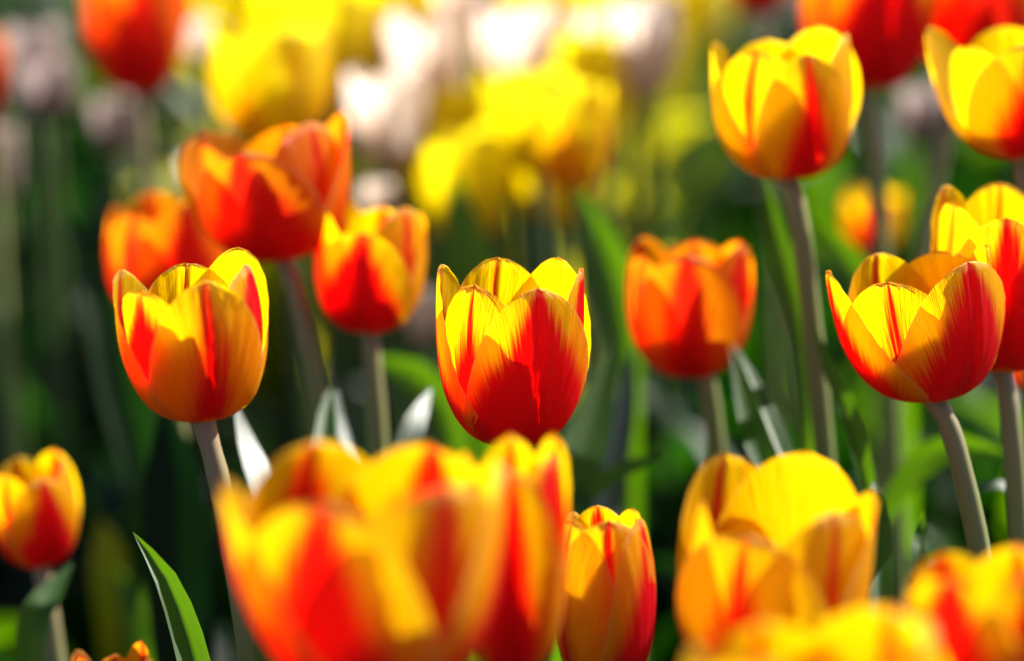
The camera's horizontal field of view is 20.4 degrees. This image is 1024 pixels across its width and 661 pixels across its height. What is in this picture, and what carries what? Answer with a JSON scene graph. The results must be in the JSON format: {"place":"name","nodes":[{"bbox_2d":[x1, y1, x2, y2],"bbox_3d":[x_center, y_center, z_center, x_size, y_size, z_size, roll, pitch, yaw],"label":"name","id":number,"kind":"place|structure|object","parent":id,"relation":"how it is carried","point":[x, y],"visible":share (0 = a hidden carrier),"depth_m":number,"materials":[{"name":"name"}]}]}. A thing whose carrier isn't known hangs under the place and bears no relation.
{"place":"outdoors","nodes":[
{"label":"outdoors","id":0,"kind":"place"},
{"bbox_2d":[319,114,339,443],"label":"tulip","id":1,"kind":"object","parent":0,"point":[330,337],"visible":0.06,"depth_m":1.60,"materials":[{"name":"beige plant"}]},
{"bbox_2d":[348,137,363,394],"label":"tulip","id":2,"kind":"object","parent":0,"point":[357,354],"depth_m":1.82,"materials":[{"name":"plant"}]},
{"bbox_2d":[352,139,362,211],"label":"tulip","id":3,"kind":"object","parent":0,"point":[357,170],"visible":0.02,"depth_m":1.89,"materials":[{"name":"pink plant"}]},
{"bbox_2d":[396,165,409,357],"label":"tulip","id":4,"kind":"object","parent":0,"point":[400,188],"depth_m":1.94,"materials":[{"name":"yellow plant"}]},
{"bbox_2d":[402,185,417,358],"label":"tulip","id":5,"kind":"object","parent":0,"point":[408,202],"depth_m":1.90,"materials":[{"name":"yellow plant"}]},
{"bbox_2d":[34,0,798,40],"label":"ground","id":6,"kind":"structure","parent":0,"point":[786,30],"depth_m":5.85,"materials":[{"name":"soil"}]},
{"bbox_2d":[0,32,19,569],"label":"tulip","id":7,"kind":"object","parent":6,"relation":"on","point":[9,408],"visible":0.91,"depth_m":1.50,"materials":[{"name":"plant"}]},
{"bbox_2d":[0,118,26,457],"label":"tulip","id":8,"kind":"object","parent":6,"relation":"on","point":[9,148],"visible":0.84,"depth_m":1.60,"materials":[{"name":"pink plant"}]},
{"bbox_2d":[2,20,63,452],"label":"tulip","id":9,"kind":"object","parent":6,"relation":"on","point":[25,45],"visible":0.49,"depth_m":1.70,"materials":[{"name":"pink plant"}]},
{"bbox_2d":[0,449,80,660],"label":"tulip","id":10,"kind":"object","parent":6,"relation":"on","point":[40,501],"visible":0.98,"depth_m":1.11,"materials":[{"name":"orange plant"}]},
{"bbox_2d":[15,562,73,660],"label":"tulip plant","id":11,"kind":"object","parent":6,"relation":"on","point":[39,605],"visible":1,"depth_m":1.08,"materials":[{"name":"green plant"}]},
{"bbox_2d":[19,52,84,579],"bbox_3d":[-0.256,0.062,1.669,0.033,0.445,0.080,-7,14,-29],"label":"tulip","id":12,"kind":"object","parent":6,"relation":"on","point":[49,87],"visible":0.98,"depth_m":1.65,"materials":[{"name":"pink plant"}]},
{"bbox_2d":[64,214,156,588],"bbox_3d":[-0.188,0.141,1.376,0.029,0.394,0.053,-9,15,-35],"label":"tulip plant","id":13,"kind":"object","parent":6,"relation":"on","point":[130,415],"visible":0.48,"depth_m":1.35,"materials":[{"name":"green plant"}]},
{"bbox_2d":[71,641,151,660],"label":"tulip","id":14,"kind":"object","parent":6,"relation":"on","point":[138,651],"visible":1,"depth_m":0.90,"materials":[{"name":"orange plant"}]},
{"bbox_2d":[91,92,134,210],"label":"tulip","id":15,"kind":"object","parent":6,"relation":"on","point":[112,118],"visible":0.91,"depth_m":1.69,"materials":[{"name":"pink plant"}]},
{"bbox_2d":[115,571,153,660],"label":"tulip plant","id":16,"kind":"object","parent":6,"relation":"on","point":[133,601],"visible":0.73,"depth_m":1.35,"materials":[{"name":"green plant"}]},
{"bbox_2d":[82,0,188,417],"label":"tulip","id":17,"kind":"object","parent":6,"relation":"on","point":[136,48],"visible":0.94,"depth_m":1.48,"materials":[{"name":"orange plant"}]},
{"bbox_2d":[105,189,225,439],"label":"tulip","id":18,"kind":"object","parent":6,"relation":"on","point":[151,236],"visible":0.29,"depth_m":1.17,"materials":[{"name":"orange plant"}]},
{"bbox_2d":[133,532,210,660],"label":"tulip plant","id":19,"kind":"object","parent":6,"relation":"on","point":[187,637],"visible":1,"depth_m":0.96,"materials":[{"name":"green plant"}]},
{"bbox_2d":[144,414,214,660],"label":"tulip plant","id":20,"kind":"object","parent":6,"relation":"on","point":[175,537],"visible":0.7,"depth_m":1.16,"materials":[{"name":"green plant"}]},
{"bbox_2d":[113,247,267,660],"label":"tulip","id":21,"kind":"object","parent":6,"relation":"on","point":[193,341],"visible":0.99,"depth_m":0.91,"materials":[{"name":"orange plant"}]},
{"bbox_2d":[178,156,229,653],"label":"tulip","id":22,"kind":"object","parent":6,"relation":"on","point":[218,599],"visible":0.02,"depth_m":1.51,"materials":[{"name":"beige plant"}]},
{"bbox_2d":[185,16,231,472],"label":"tulip","id":23,"kind":"object","parent":6,"relation":"on","point":[199,43],"visible":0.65,"depth_m":1.69,"materials":[{"name":"beige plant"}]},
{"bbox_2d":[202,0,236,32],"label":"tulip","id":24,"kind":"object","parent":6,"relation":"on","point":[221,11],"visible":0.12,"depth_m":2.43,"materials":[{"name":"yellow plant"}]},
{"bbox_2d":[233,6,246,27],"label":"tulip","id":25,"kind":"object","parent":6,"relation":"on","point":[240,18],"visible":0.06,"depth_m":2.32,"materials":[{"name":"yellow plant"}]},
{"bbox_2d":[235,411,269,491],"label":"tulip plant","id":26,"kind":"object","parent":6,"relation":"on","point":[255,464],"visible":0.26,"depth_m":1.03,"materials":[{"name":"white plant"}]},
{"bbox_2d":[179,110,349,436],"bbox_3d":[-0.079,0.156,1.136,0.061,0.484,0.129,-8,14,-33],"label":"tulip","id":27,"kind":"object","parent":6,"relation":"on","point":[275,196],"visible":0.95,"depth_m":1.10,"materials":[{"name":"orange plant"}]},
{"bbox_2d":[253,626,276,660],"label":"tulip plant","id":28,"kind":"object","parent":6,"relation":"on","point":[261,652],"visible":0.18,"depth_m":0.91,"materials":[{"name":"green plant"}]},
{"bbox_2d":[209,19,332,447],"bbox_3d":[-0.117,0.088,1.441,0.068,0.489,0.095,0,12,0],"label":"tulip","id":29,"kind":"object","parent":6,"relation":"on","point":[262,82],"visible":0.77,"depth_m":1.39,"materials":[{"name":"yellow plant"}]},
{"bbox_2d":[246,0,312,441],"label":"tulip","id":30,"kind":"object","parent":6,"relation":"on","point":[269,16],"visible":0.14,"depth_m":1.65,"materials":[{"name":"yellow plant"}]},
{"bbox_2d":[313,386,336,442],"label":"tulip plant","id":31,"kind":"object","parent":6,"relation":"on","point":[325,429],"visible":0.24,"depth_m":1.08,"materials":[{"name":"green plant"}]},
{"bbox_2d":[293,0,371,452],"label":"tulip","id":32,"kind":"object","parent":6,"relation":"on","point":[348,23],"visible":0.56,"depth_m":1.57,"materials":[{"name":"yellow plant"}]},
{"bbox_2d":[330,356,353,450],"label":"tulip plant","id":33,"kind":"object","parent":6,"relation":"on","point":[343,434],"visible":0.27,"depth_m":1.09,"materials":[{"name":"green plant"}]},
{"bbox_2d":[338,62,378,336],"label":"tulip","id":34,"kind":"object","parent":6,"relation":"on","point":[368,71],"visible":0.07,"depth_m":1.73,"materials":[{"name":"white plant"}]},
{"bbox_2d":[220,439,505,660],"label":"tulip","id":35,"kind":"object","parent":6,"relation":"on","point":[339,552],"visible":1,"depth_m":0.73,"materials":[{"name":"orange plant"}]},
{"bbox_2d":[314,199,426,462],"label":"tulip","id":36,"kind":"object","parent":6,"relation":"on","point":[370,266],"visible":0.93,"depth_m":1.10,"materials":[{"name":"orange plant"}]},
{"bbox_2d":[360,178,397,450],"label":"tulip","id":37,"kind":"object","parent":6,"relation":"on","point":[375,194],"visible":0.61,"depth_m":1.50,"materials":[{"name":"beige plant"}]},
{"bbox_2d":[346,62,425,430],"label":"tulip","id":38,"kind":"object","parent":6,"relation":"on","point":[386,112],"visible":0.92,"depth_m":1.53,"materials":[{"name":"beige plant"}]},
{"bbox_2d":[364,0,422,181],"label":"tulip","id":39,"kind":"object","parent":6,"relation":"on","point":[375,56],"visible":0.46,"depth_m":1.62,"materials":[{"name":"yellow plant"}]},
{"bbox_2d":[392,388,431,449],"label":"tulip plant","id":40,"kind":"object","parent":6,"relation":"on","point":[411,431],"visible":0.23,"depth_m":1.08,"materials":[{"name":"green plant"}]},
{"bbox_2d":[102,0,733,455],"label":"backlit foliage","id":41,"kind":"object","parent":6,"relation":"on","point":[670,112],"visible":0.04,"depth_m":1.99,"materials":[{"name":"green plant"}]},
{"bbox_2d":[398,119,441,373],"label":"tulip","id":42,"kind":"object","parent":6,"relation":"on","point":[408,170],"visible":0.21,"depth_m":1.59,"materials":[{"name":"yellow plant"}]},
{"bbox_2d":[384,0,464,370],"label":"tulip","id":43,"kind":"object","parent":6,"relation":"on","point":[434,46],"visible":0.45,"depth_m":1.59,"materials":[{"name":"beige plant"}]},
{"bbox_2d":[382,356,470,660],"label":"tulip plant","id":44,"kind":"object","parent":6,"relation":"on","point":[416,379],"visible":0.25,"depth_m":1.25,"materials":[{"name":"green plant"}]},
{"bbox_2d":[422,0,436,21],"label":"tulip","id":45,"kind":"object","parent":6,"relation":"on","point":[429,10],"visible":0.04,"depth_m":1.72,"materials":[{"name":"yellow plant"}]},
{"bbox_2d":[427,82,482,134],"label":"tulip","id":46,"kind":"object","parent":6,"relation":"on","point":[451,106],"visible":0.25,"depth_m":1.56,"materials":[{"name":"yellow plant"}]},
{"bbox_2d":[418,122,509,237],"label":"tulip","id":47,"kind":"object","parent":6,"relation":"on","point":[475,159],"visible":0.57,"depth_m":1.48,"materials":[{"name":"yellow plant"}]},
{"bbox_2d":[434,0,498,91],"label":"tulip","id":48,"kind":"object","parent":6,"relation":"on","point":[469,9],"visible":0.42,"depth_m":1.64,"materials":[{"name":"beige plant"}]},
{"bbox_2d":[459,75,493,253],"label":"tulip","id":49,"kind":"object","parent":6,"relation":"on","point":[480,81],"visible":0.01,"depth_m":1.66,"materials":[{"name":"yellow plant"}]},
{"bbox_2d":[462,35,508,258],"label":"tulip","id":50,"kind":"object","parent":6,"relation":"on","point":[502,242],"visible":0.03,"depth_m":1.79,"materials":[{"name":"white plant"}]},
{"bbox_2d":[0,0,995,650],"bbox_3d":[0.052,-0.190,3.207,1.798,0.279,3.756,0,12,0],"label":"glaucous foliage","id":51,"kind":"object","parent":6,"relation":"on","point":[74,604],"visible":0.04,"depth_m":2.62,"materials":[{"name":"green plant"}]},
{"bbox_2d":[478,97,542,456],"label":"tulip","id":52,"kind":"object","parent":6,"relation":"on","point":[488,113],"visible":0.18,"depth_m":1.54,"materials":[{"name":"yellow plant"}]},
{"bbox_2d":[0,0,1021,660],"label":"tulip foliage","id":53,"kind":"object","parent":6,"relation":"on","point":[662,526],"visible":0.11,"depth_m":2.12,"materials":[{"name":"green plant"}]},
{"bbox_2d":[406,287,436,446],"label":"tulip","id":54,"kind":"object","parent":53,"relation":"on","point":[421,324],"visible":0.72,"depth_m":1.39,"materials":[{"name":"beige plant"}]},
{"bbox_2d":[441,172,494,660],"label":"tulip plant","id":55,"kind":"object","parent":53,"relation":"on","point":[466,250],"visible":0.22,"depth_m":1.40,"materials":[{"name":"green plant"}]},
{"bbox_2d":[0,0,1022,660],"bbox_3d":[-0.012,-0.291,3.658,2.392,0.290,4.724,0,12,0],"label":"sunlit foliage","id":56,"kind":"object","parent":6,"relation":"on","point":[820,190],"visible":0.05,"depth_m":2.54,"materials":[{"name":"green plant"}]},
{"bbox_2d":[90,519,128,660],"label":"tulip plant","id":57,"kind":"object","parent":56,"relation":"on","point":[108,558],"visible":0.84,"depth_m":1.40,"materials":[{"name":"green plant"}]},
{"bbox_2d":[436,257,590,446],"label":"tulip","id":58,"kind":"object","parent":6,"relation":"on","point":[513,339],"visible":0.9,"depth_m":0.94,"materials":[{"name":"red plant"}]},
{"bbox_2d":[483,66,543,442],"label":"tulip","id":59,"kind":"object","parent":6,"relation":"on","point":[491,89],"visible":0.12,"depth_m":1.56,"materials":[{"name":"yellow plant"}]},
{"bbox_2d":[459,432,568,660],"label":"tulip","id":60,"kind":"object","parent":6,"relation":"on","point":[525,620],"visible":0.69,"depth_m":0.80,"materials":[{"name":"orange plant"}]},
{"bbox_2d":[478,4,570,75],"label":"tulip","id":61,"kind":"object","parent":6,"relation":"on","point":[527,37],"visible":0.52,"depth_m":1.57,"materials":[{"name":"beige plant"}]},
{"bbox_2d":[497,65,576,438],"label":"tulip","id":62,"kind":"object","parent":6,"relation":"on","point":[522,89],"visible":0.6,"depth_m":1.45,"materials":[{"name":"yellow plant"}]},
{"bbox_2d":[507,0,580,257],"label":"tulip","id":63,"kind":"object","parent":6,"relation":"on","point":[572,7],"visible":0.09,"depth_m":1.78,"materials":[{"name":"yellow plant"}]},
{"bbox_2d":[513,167,595,444],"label":"tulip","id":64,"kind":"object","parent":6,"relation":"on","point":[561,213],"visible":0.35,"depth_m":1.51,"materials":[{"name":"yellow plant"}]},
{"bbox_2d":[533,79,615,404],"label":"tulip","id":65,"kind":"object","parent":6,"relation":"on","point":[572,131],"visible":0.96,"depth_m":1.40,"materials":[{"name":"yellow plant"}]},
{"bbox_2d":[545,343,612,660],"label":"tulip plant","id":66,"kind":"object","parent":6,"relation":"on","point":[586,442],"visible":0.44,"depth_m":1.14,"materials":[{"name":"green plant"}]},
{"bbox_2d":[554,25,628,386],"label":"tulip","id":67,"kind":"object","parent":6,"relation":"on","point":[582,56],"visible":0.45,"depth_m":1.57,"materials":[{"name":"yellow plant"}]},
{"bbox_2d":[575,7,616,396],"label":"tulip","id":68,"kind":"object","parent":6,"relation":"on","point":[589,23],"visible":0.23,"depth_m":1.64,"materials":[{"name":"beige plant"}]},
{"bbox_2d":[557,505,655,660],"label":"tulip","id":69,"kind":"object","parent":6,"relation":"on","point":[609,613],"visible":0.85,"depth_m":0.91,"materials":[{"name":"orange plant"}]},
{"bbox_2d":[575,184,642,518],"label":"tulip plant","id":70,"kind":"object","parent":6,"relation":"on","point":[608,257],"visible":0.47,"depth_m":1.30,"materials":[{"name":"green plant"}]},
{"bbox_2d":[591,93,628,202],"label":"tulip","id":71,"kind":"object","parent":6,"relation":"on","point":[617,124],"visible":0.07,"depth_m":1.69,"materials":[{"name":"yellow plant"}]},
{"bbox_2d":[587,0,634,256],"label":"tulip","id":72,"kind":"object","parent":6,"relation":"on","point":[594,7],"visible":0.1,"depth_m":1.84,"materials":[{"name":"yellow plant"}]},
{"bbox_2d":[593,345,635,515],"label":"tulip plant","id":73,"kind":"object","parent":6,"relation":"on","point":[618,451],"visible":0.37,"depth_m":1.19,"materials":[{"name":"green plant"}]},
{"bbox_2d":[570,452,665,500],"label":"tulip plant","id":74,"kind":"object","parent":6,"relation":"on","point":[595,486],"visible":0.38,"depth_m":1.12,"materials":[{"name":"green plant"}]},
{"bbox_2d":[611,0,677,500],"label":"tulip","id":75,"kind":"object","parent":6,"relation":"on","point":[645,34],"visible":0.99,"depth_m":1.57,"materials":[{"name":"beige plant"}]},
{"bbox_2d":[636,0,661,427],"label":"tulip","id":76,"kind":"object","parent":6,"relation":"on","point":[651,415],"visible":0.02,"depth_m":1.96,"materials":[{"name":"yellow plant"}]},
{"bbox_2d":[626,236,753,459],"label":"tulip","id":77,"kind":"object","parent":6,"relation":"on","point":[689,304],"visible":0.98,"depth_m":1.11,"materials":[{"name":"orange plant"}]},
{"bbox_2d":[733,0,784,449],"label":"tulip","id":78,"kind":"object","parent":6,"relation":"on","point":[757,10],"visible":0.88,"depth_m":1.60,"materials":[{"name":"plant"}]},
{"bbox_2d":[730,343,794,467],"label":"tulip plant","id":79,"kind":"object","parent":6,"relation":"on","point":[755,418],"visible":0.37,"depth_m":1.08,"materials":[{"name":"green plant"}]},
{"bbox_2d":[675,449,878,654],"bbox_3d":[0.075,0.245,0.873,0.058,0.418,0.072,5,13,22],"label":"tulip","id":80,"kind":"object","parent":6,"relation":"on","point":[786,539],"visible":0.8,"depth_m":0.83,"materials":[{"name":"yellow plant"}]},
{"bbox_2d":[711,26,860,464],"bbox_3d":[0.127,0.142,1.117,0.109,0.518,0.056,8,14,33],"label":"tulip","id":81,"kind":"object","parent":6,"relation":"on","point":[785,115],"visible":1,"depth_m":1.07,"materials":[{"name":"yellow plant"}]},
{"bbox_2d":[762,178,813,453],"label":"tulip plant","id":82,"kind":"object","parent":6,"relation":"on","point":[782,260],"visible":0.46,"depth_m":1.13,"materials":[{"name":"green plant"}]},
{"bbox_2d":[685,604,944,660],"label":"tulip","id":83,"kind":"object","parent":6,"relation":"on","point":[888,633],"visible":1,"depth_m":0.71,"materials":[{"name":"yellow plant"}]},
{"bbox_2d":[814,326,875,493],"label":"tulip plant","id":84,"kind":"object","parent":6,"relation":"on","point":[853,424],"visible":0.45,"depth_m":1.06,"materials":[{"name":"green plant"}]},
{"bbox_2d":[811,214,917,581],"bbox_3d":[0.162,0.145,1.334,0.051,0.402,0.014,1,12,3],"label":"tulip plant","id":85,"kind":"object","parent":6,"relation":"on","point":[846,255],"visible":0.3,"depth_m":1.30,"materials":[{"name":"green plant"}]},
{"bbox_2d":[799,0,939,612],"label":"tulip","id":86,"kind":"object","parent":6,"relation":"on","point":[887,42],"visible":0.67,"depth_m":1.24,"materials":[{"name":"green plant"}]},
{"bbox_2d":[842,186,903,448],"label":"tulip","id":87,"kind":"object","parent":6,"relation":"on","point":[856,221],"visible":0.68,"depth_m":1.54,"materials":[{"name":"orange plant"}]},
{"bbox_2d":[867,481,892,607],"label":"tulip plant","id":88,"kind":"object","parent":6,"relation":"on","point":[881,589],"visible":0.54,"depth_m":1.00,"materials":[{"name":"green plant"}]},
{"bbox_2d":[826,244,1004,562],"bbox_3d":[0.174,0.196,1.014,0.136,0.457,0.056,4,13,19],"label":"tulip","id":89,"kind":"object","parent":6,"relation":"on","point":[926,330],"visible":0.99,"depth_m":0.97,"materials":[{"name":"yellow plant"}]},
{"bbox_2d":[911,511,927,579],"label":"tulip plant","id":90,"kind":"object","parent":6,"relation":"on","point":[919,553],"visible":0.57,"depth_m":1.02,"materials":[{"name":"green plant"}]},
{"bbox_2d":[898,81,946,553],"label":"tulip","id":91,"kind":"object","parent":6,"relation":"on","point":[921,112],"visible":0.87,"depth_m":1.59,"materials":[{"name":"pink plant"}]},
{"bbox_2d":[866,434,1002,607],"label":"tulip plant","id":92,"kind":"object","parent":6,"relation":"on","point":[920,464],"visible":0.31,"depth_m":1.15,"materials":[{"name":"green plant"}]},
{"bbox_2d":[873,0,1023,495],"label":"tulip","id":93,"kind":"object","parent":6,"relation":"on","point":[961,23],"visible":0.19,"depth_m":1.25,"materials":[{"name":"red plant"}]},
{"bbox_2d":[902,545,1023,660],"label":"tulip","id":94,"kind":"object","parent":6,"relation":"on","point":[970,609],"visible":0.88,"depth_m":0.75,"materials":[{"name":"yellow plant"}]},
{"bbox_2d":[925,24,1023,448],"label":"tulip","id":95,"kind":"object","parent":6,"relation":"on","point":[978,82],"visible":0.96,"depth_m":1.07,"materials":[{"name":"yellow plant"}]},
{"bbox_2d":[931,182,1023,547],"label":"tulip","id":96,"kind":"object","parent":6,"relation":"on","point":[991,216],"visible":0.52,"depth_m":1.02,"materials":[{"name":"yellow plant"}]},
{"bbox_2d":[977,480,1005,490],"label":"tulip plant","id":97,"kind":"object","parent":6,"relation":"on","point":[994,484],"visible":0.58,"depth_m":1.08,"materials":[{"name":"green plant"}]},
{"bbox_2d":[507,202,520,265],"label":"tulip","id":98,"kind":"object","parent":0,"point":[513,239],"visible":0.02,"depth_m":1.84,"materials":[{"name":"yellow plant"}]},
{"bbox_2d":[570,221,589,406],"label":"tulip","id":99,"kind":"object","parent":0,"point":[576,258],"depth_m":1.67,"materials":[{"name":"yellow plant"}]},
{"bbox_2d":[581,0,622,244],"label":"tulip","id":100,"kind":"object","parent":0,"point":[615,176],"visible":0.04,"depth_m":1.90,"materials":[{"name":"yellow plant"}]},
{"bbox_2d":[654,36,678,98],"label":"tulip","id":101,"kind":"object","parent":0,"point":[674,70],"visible":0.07,"depth_m":2.05,"materials":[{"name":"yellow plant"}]},
{"bbox_2d":[661,5,683,241],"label":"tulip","id":102,"kind":"object","parent":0,"point":[680,22],"visible":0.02,"depth_m":2.15,"materials":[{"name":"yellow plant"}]},
{"bbox_2d":[676,0,704,241],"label":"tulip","id":103,"kind":"object","parent":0,"point":[691,9],"visible":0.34,"depth_m":2.35,"materials":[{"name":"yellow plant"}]},
{"bbox_2d":[684,20,697,218],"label":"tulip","id":104,"kind":"object","parent":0,"point":[692,131],"visible":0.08,"depth_m":2.49,"materials":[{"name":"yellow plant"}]},
{"bbox_2d":[687,0,727,247],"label":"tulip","id":105,"kind":"object","parent":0,"point":[709,8],"visible":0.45,"depth_m":2.62,"materials":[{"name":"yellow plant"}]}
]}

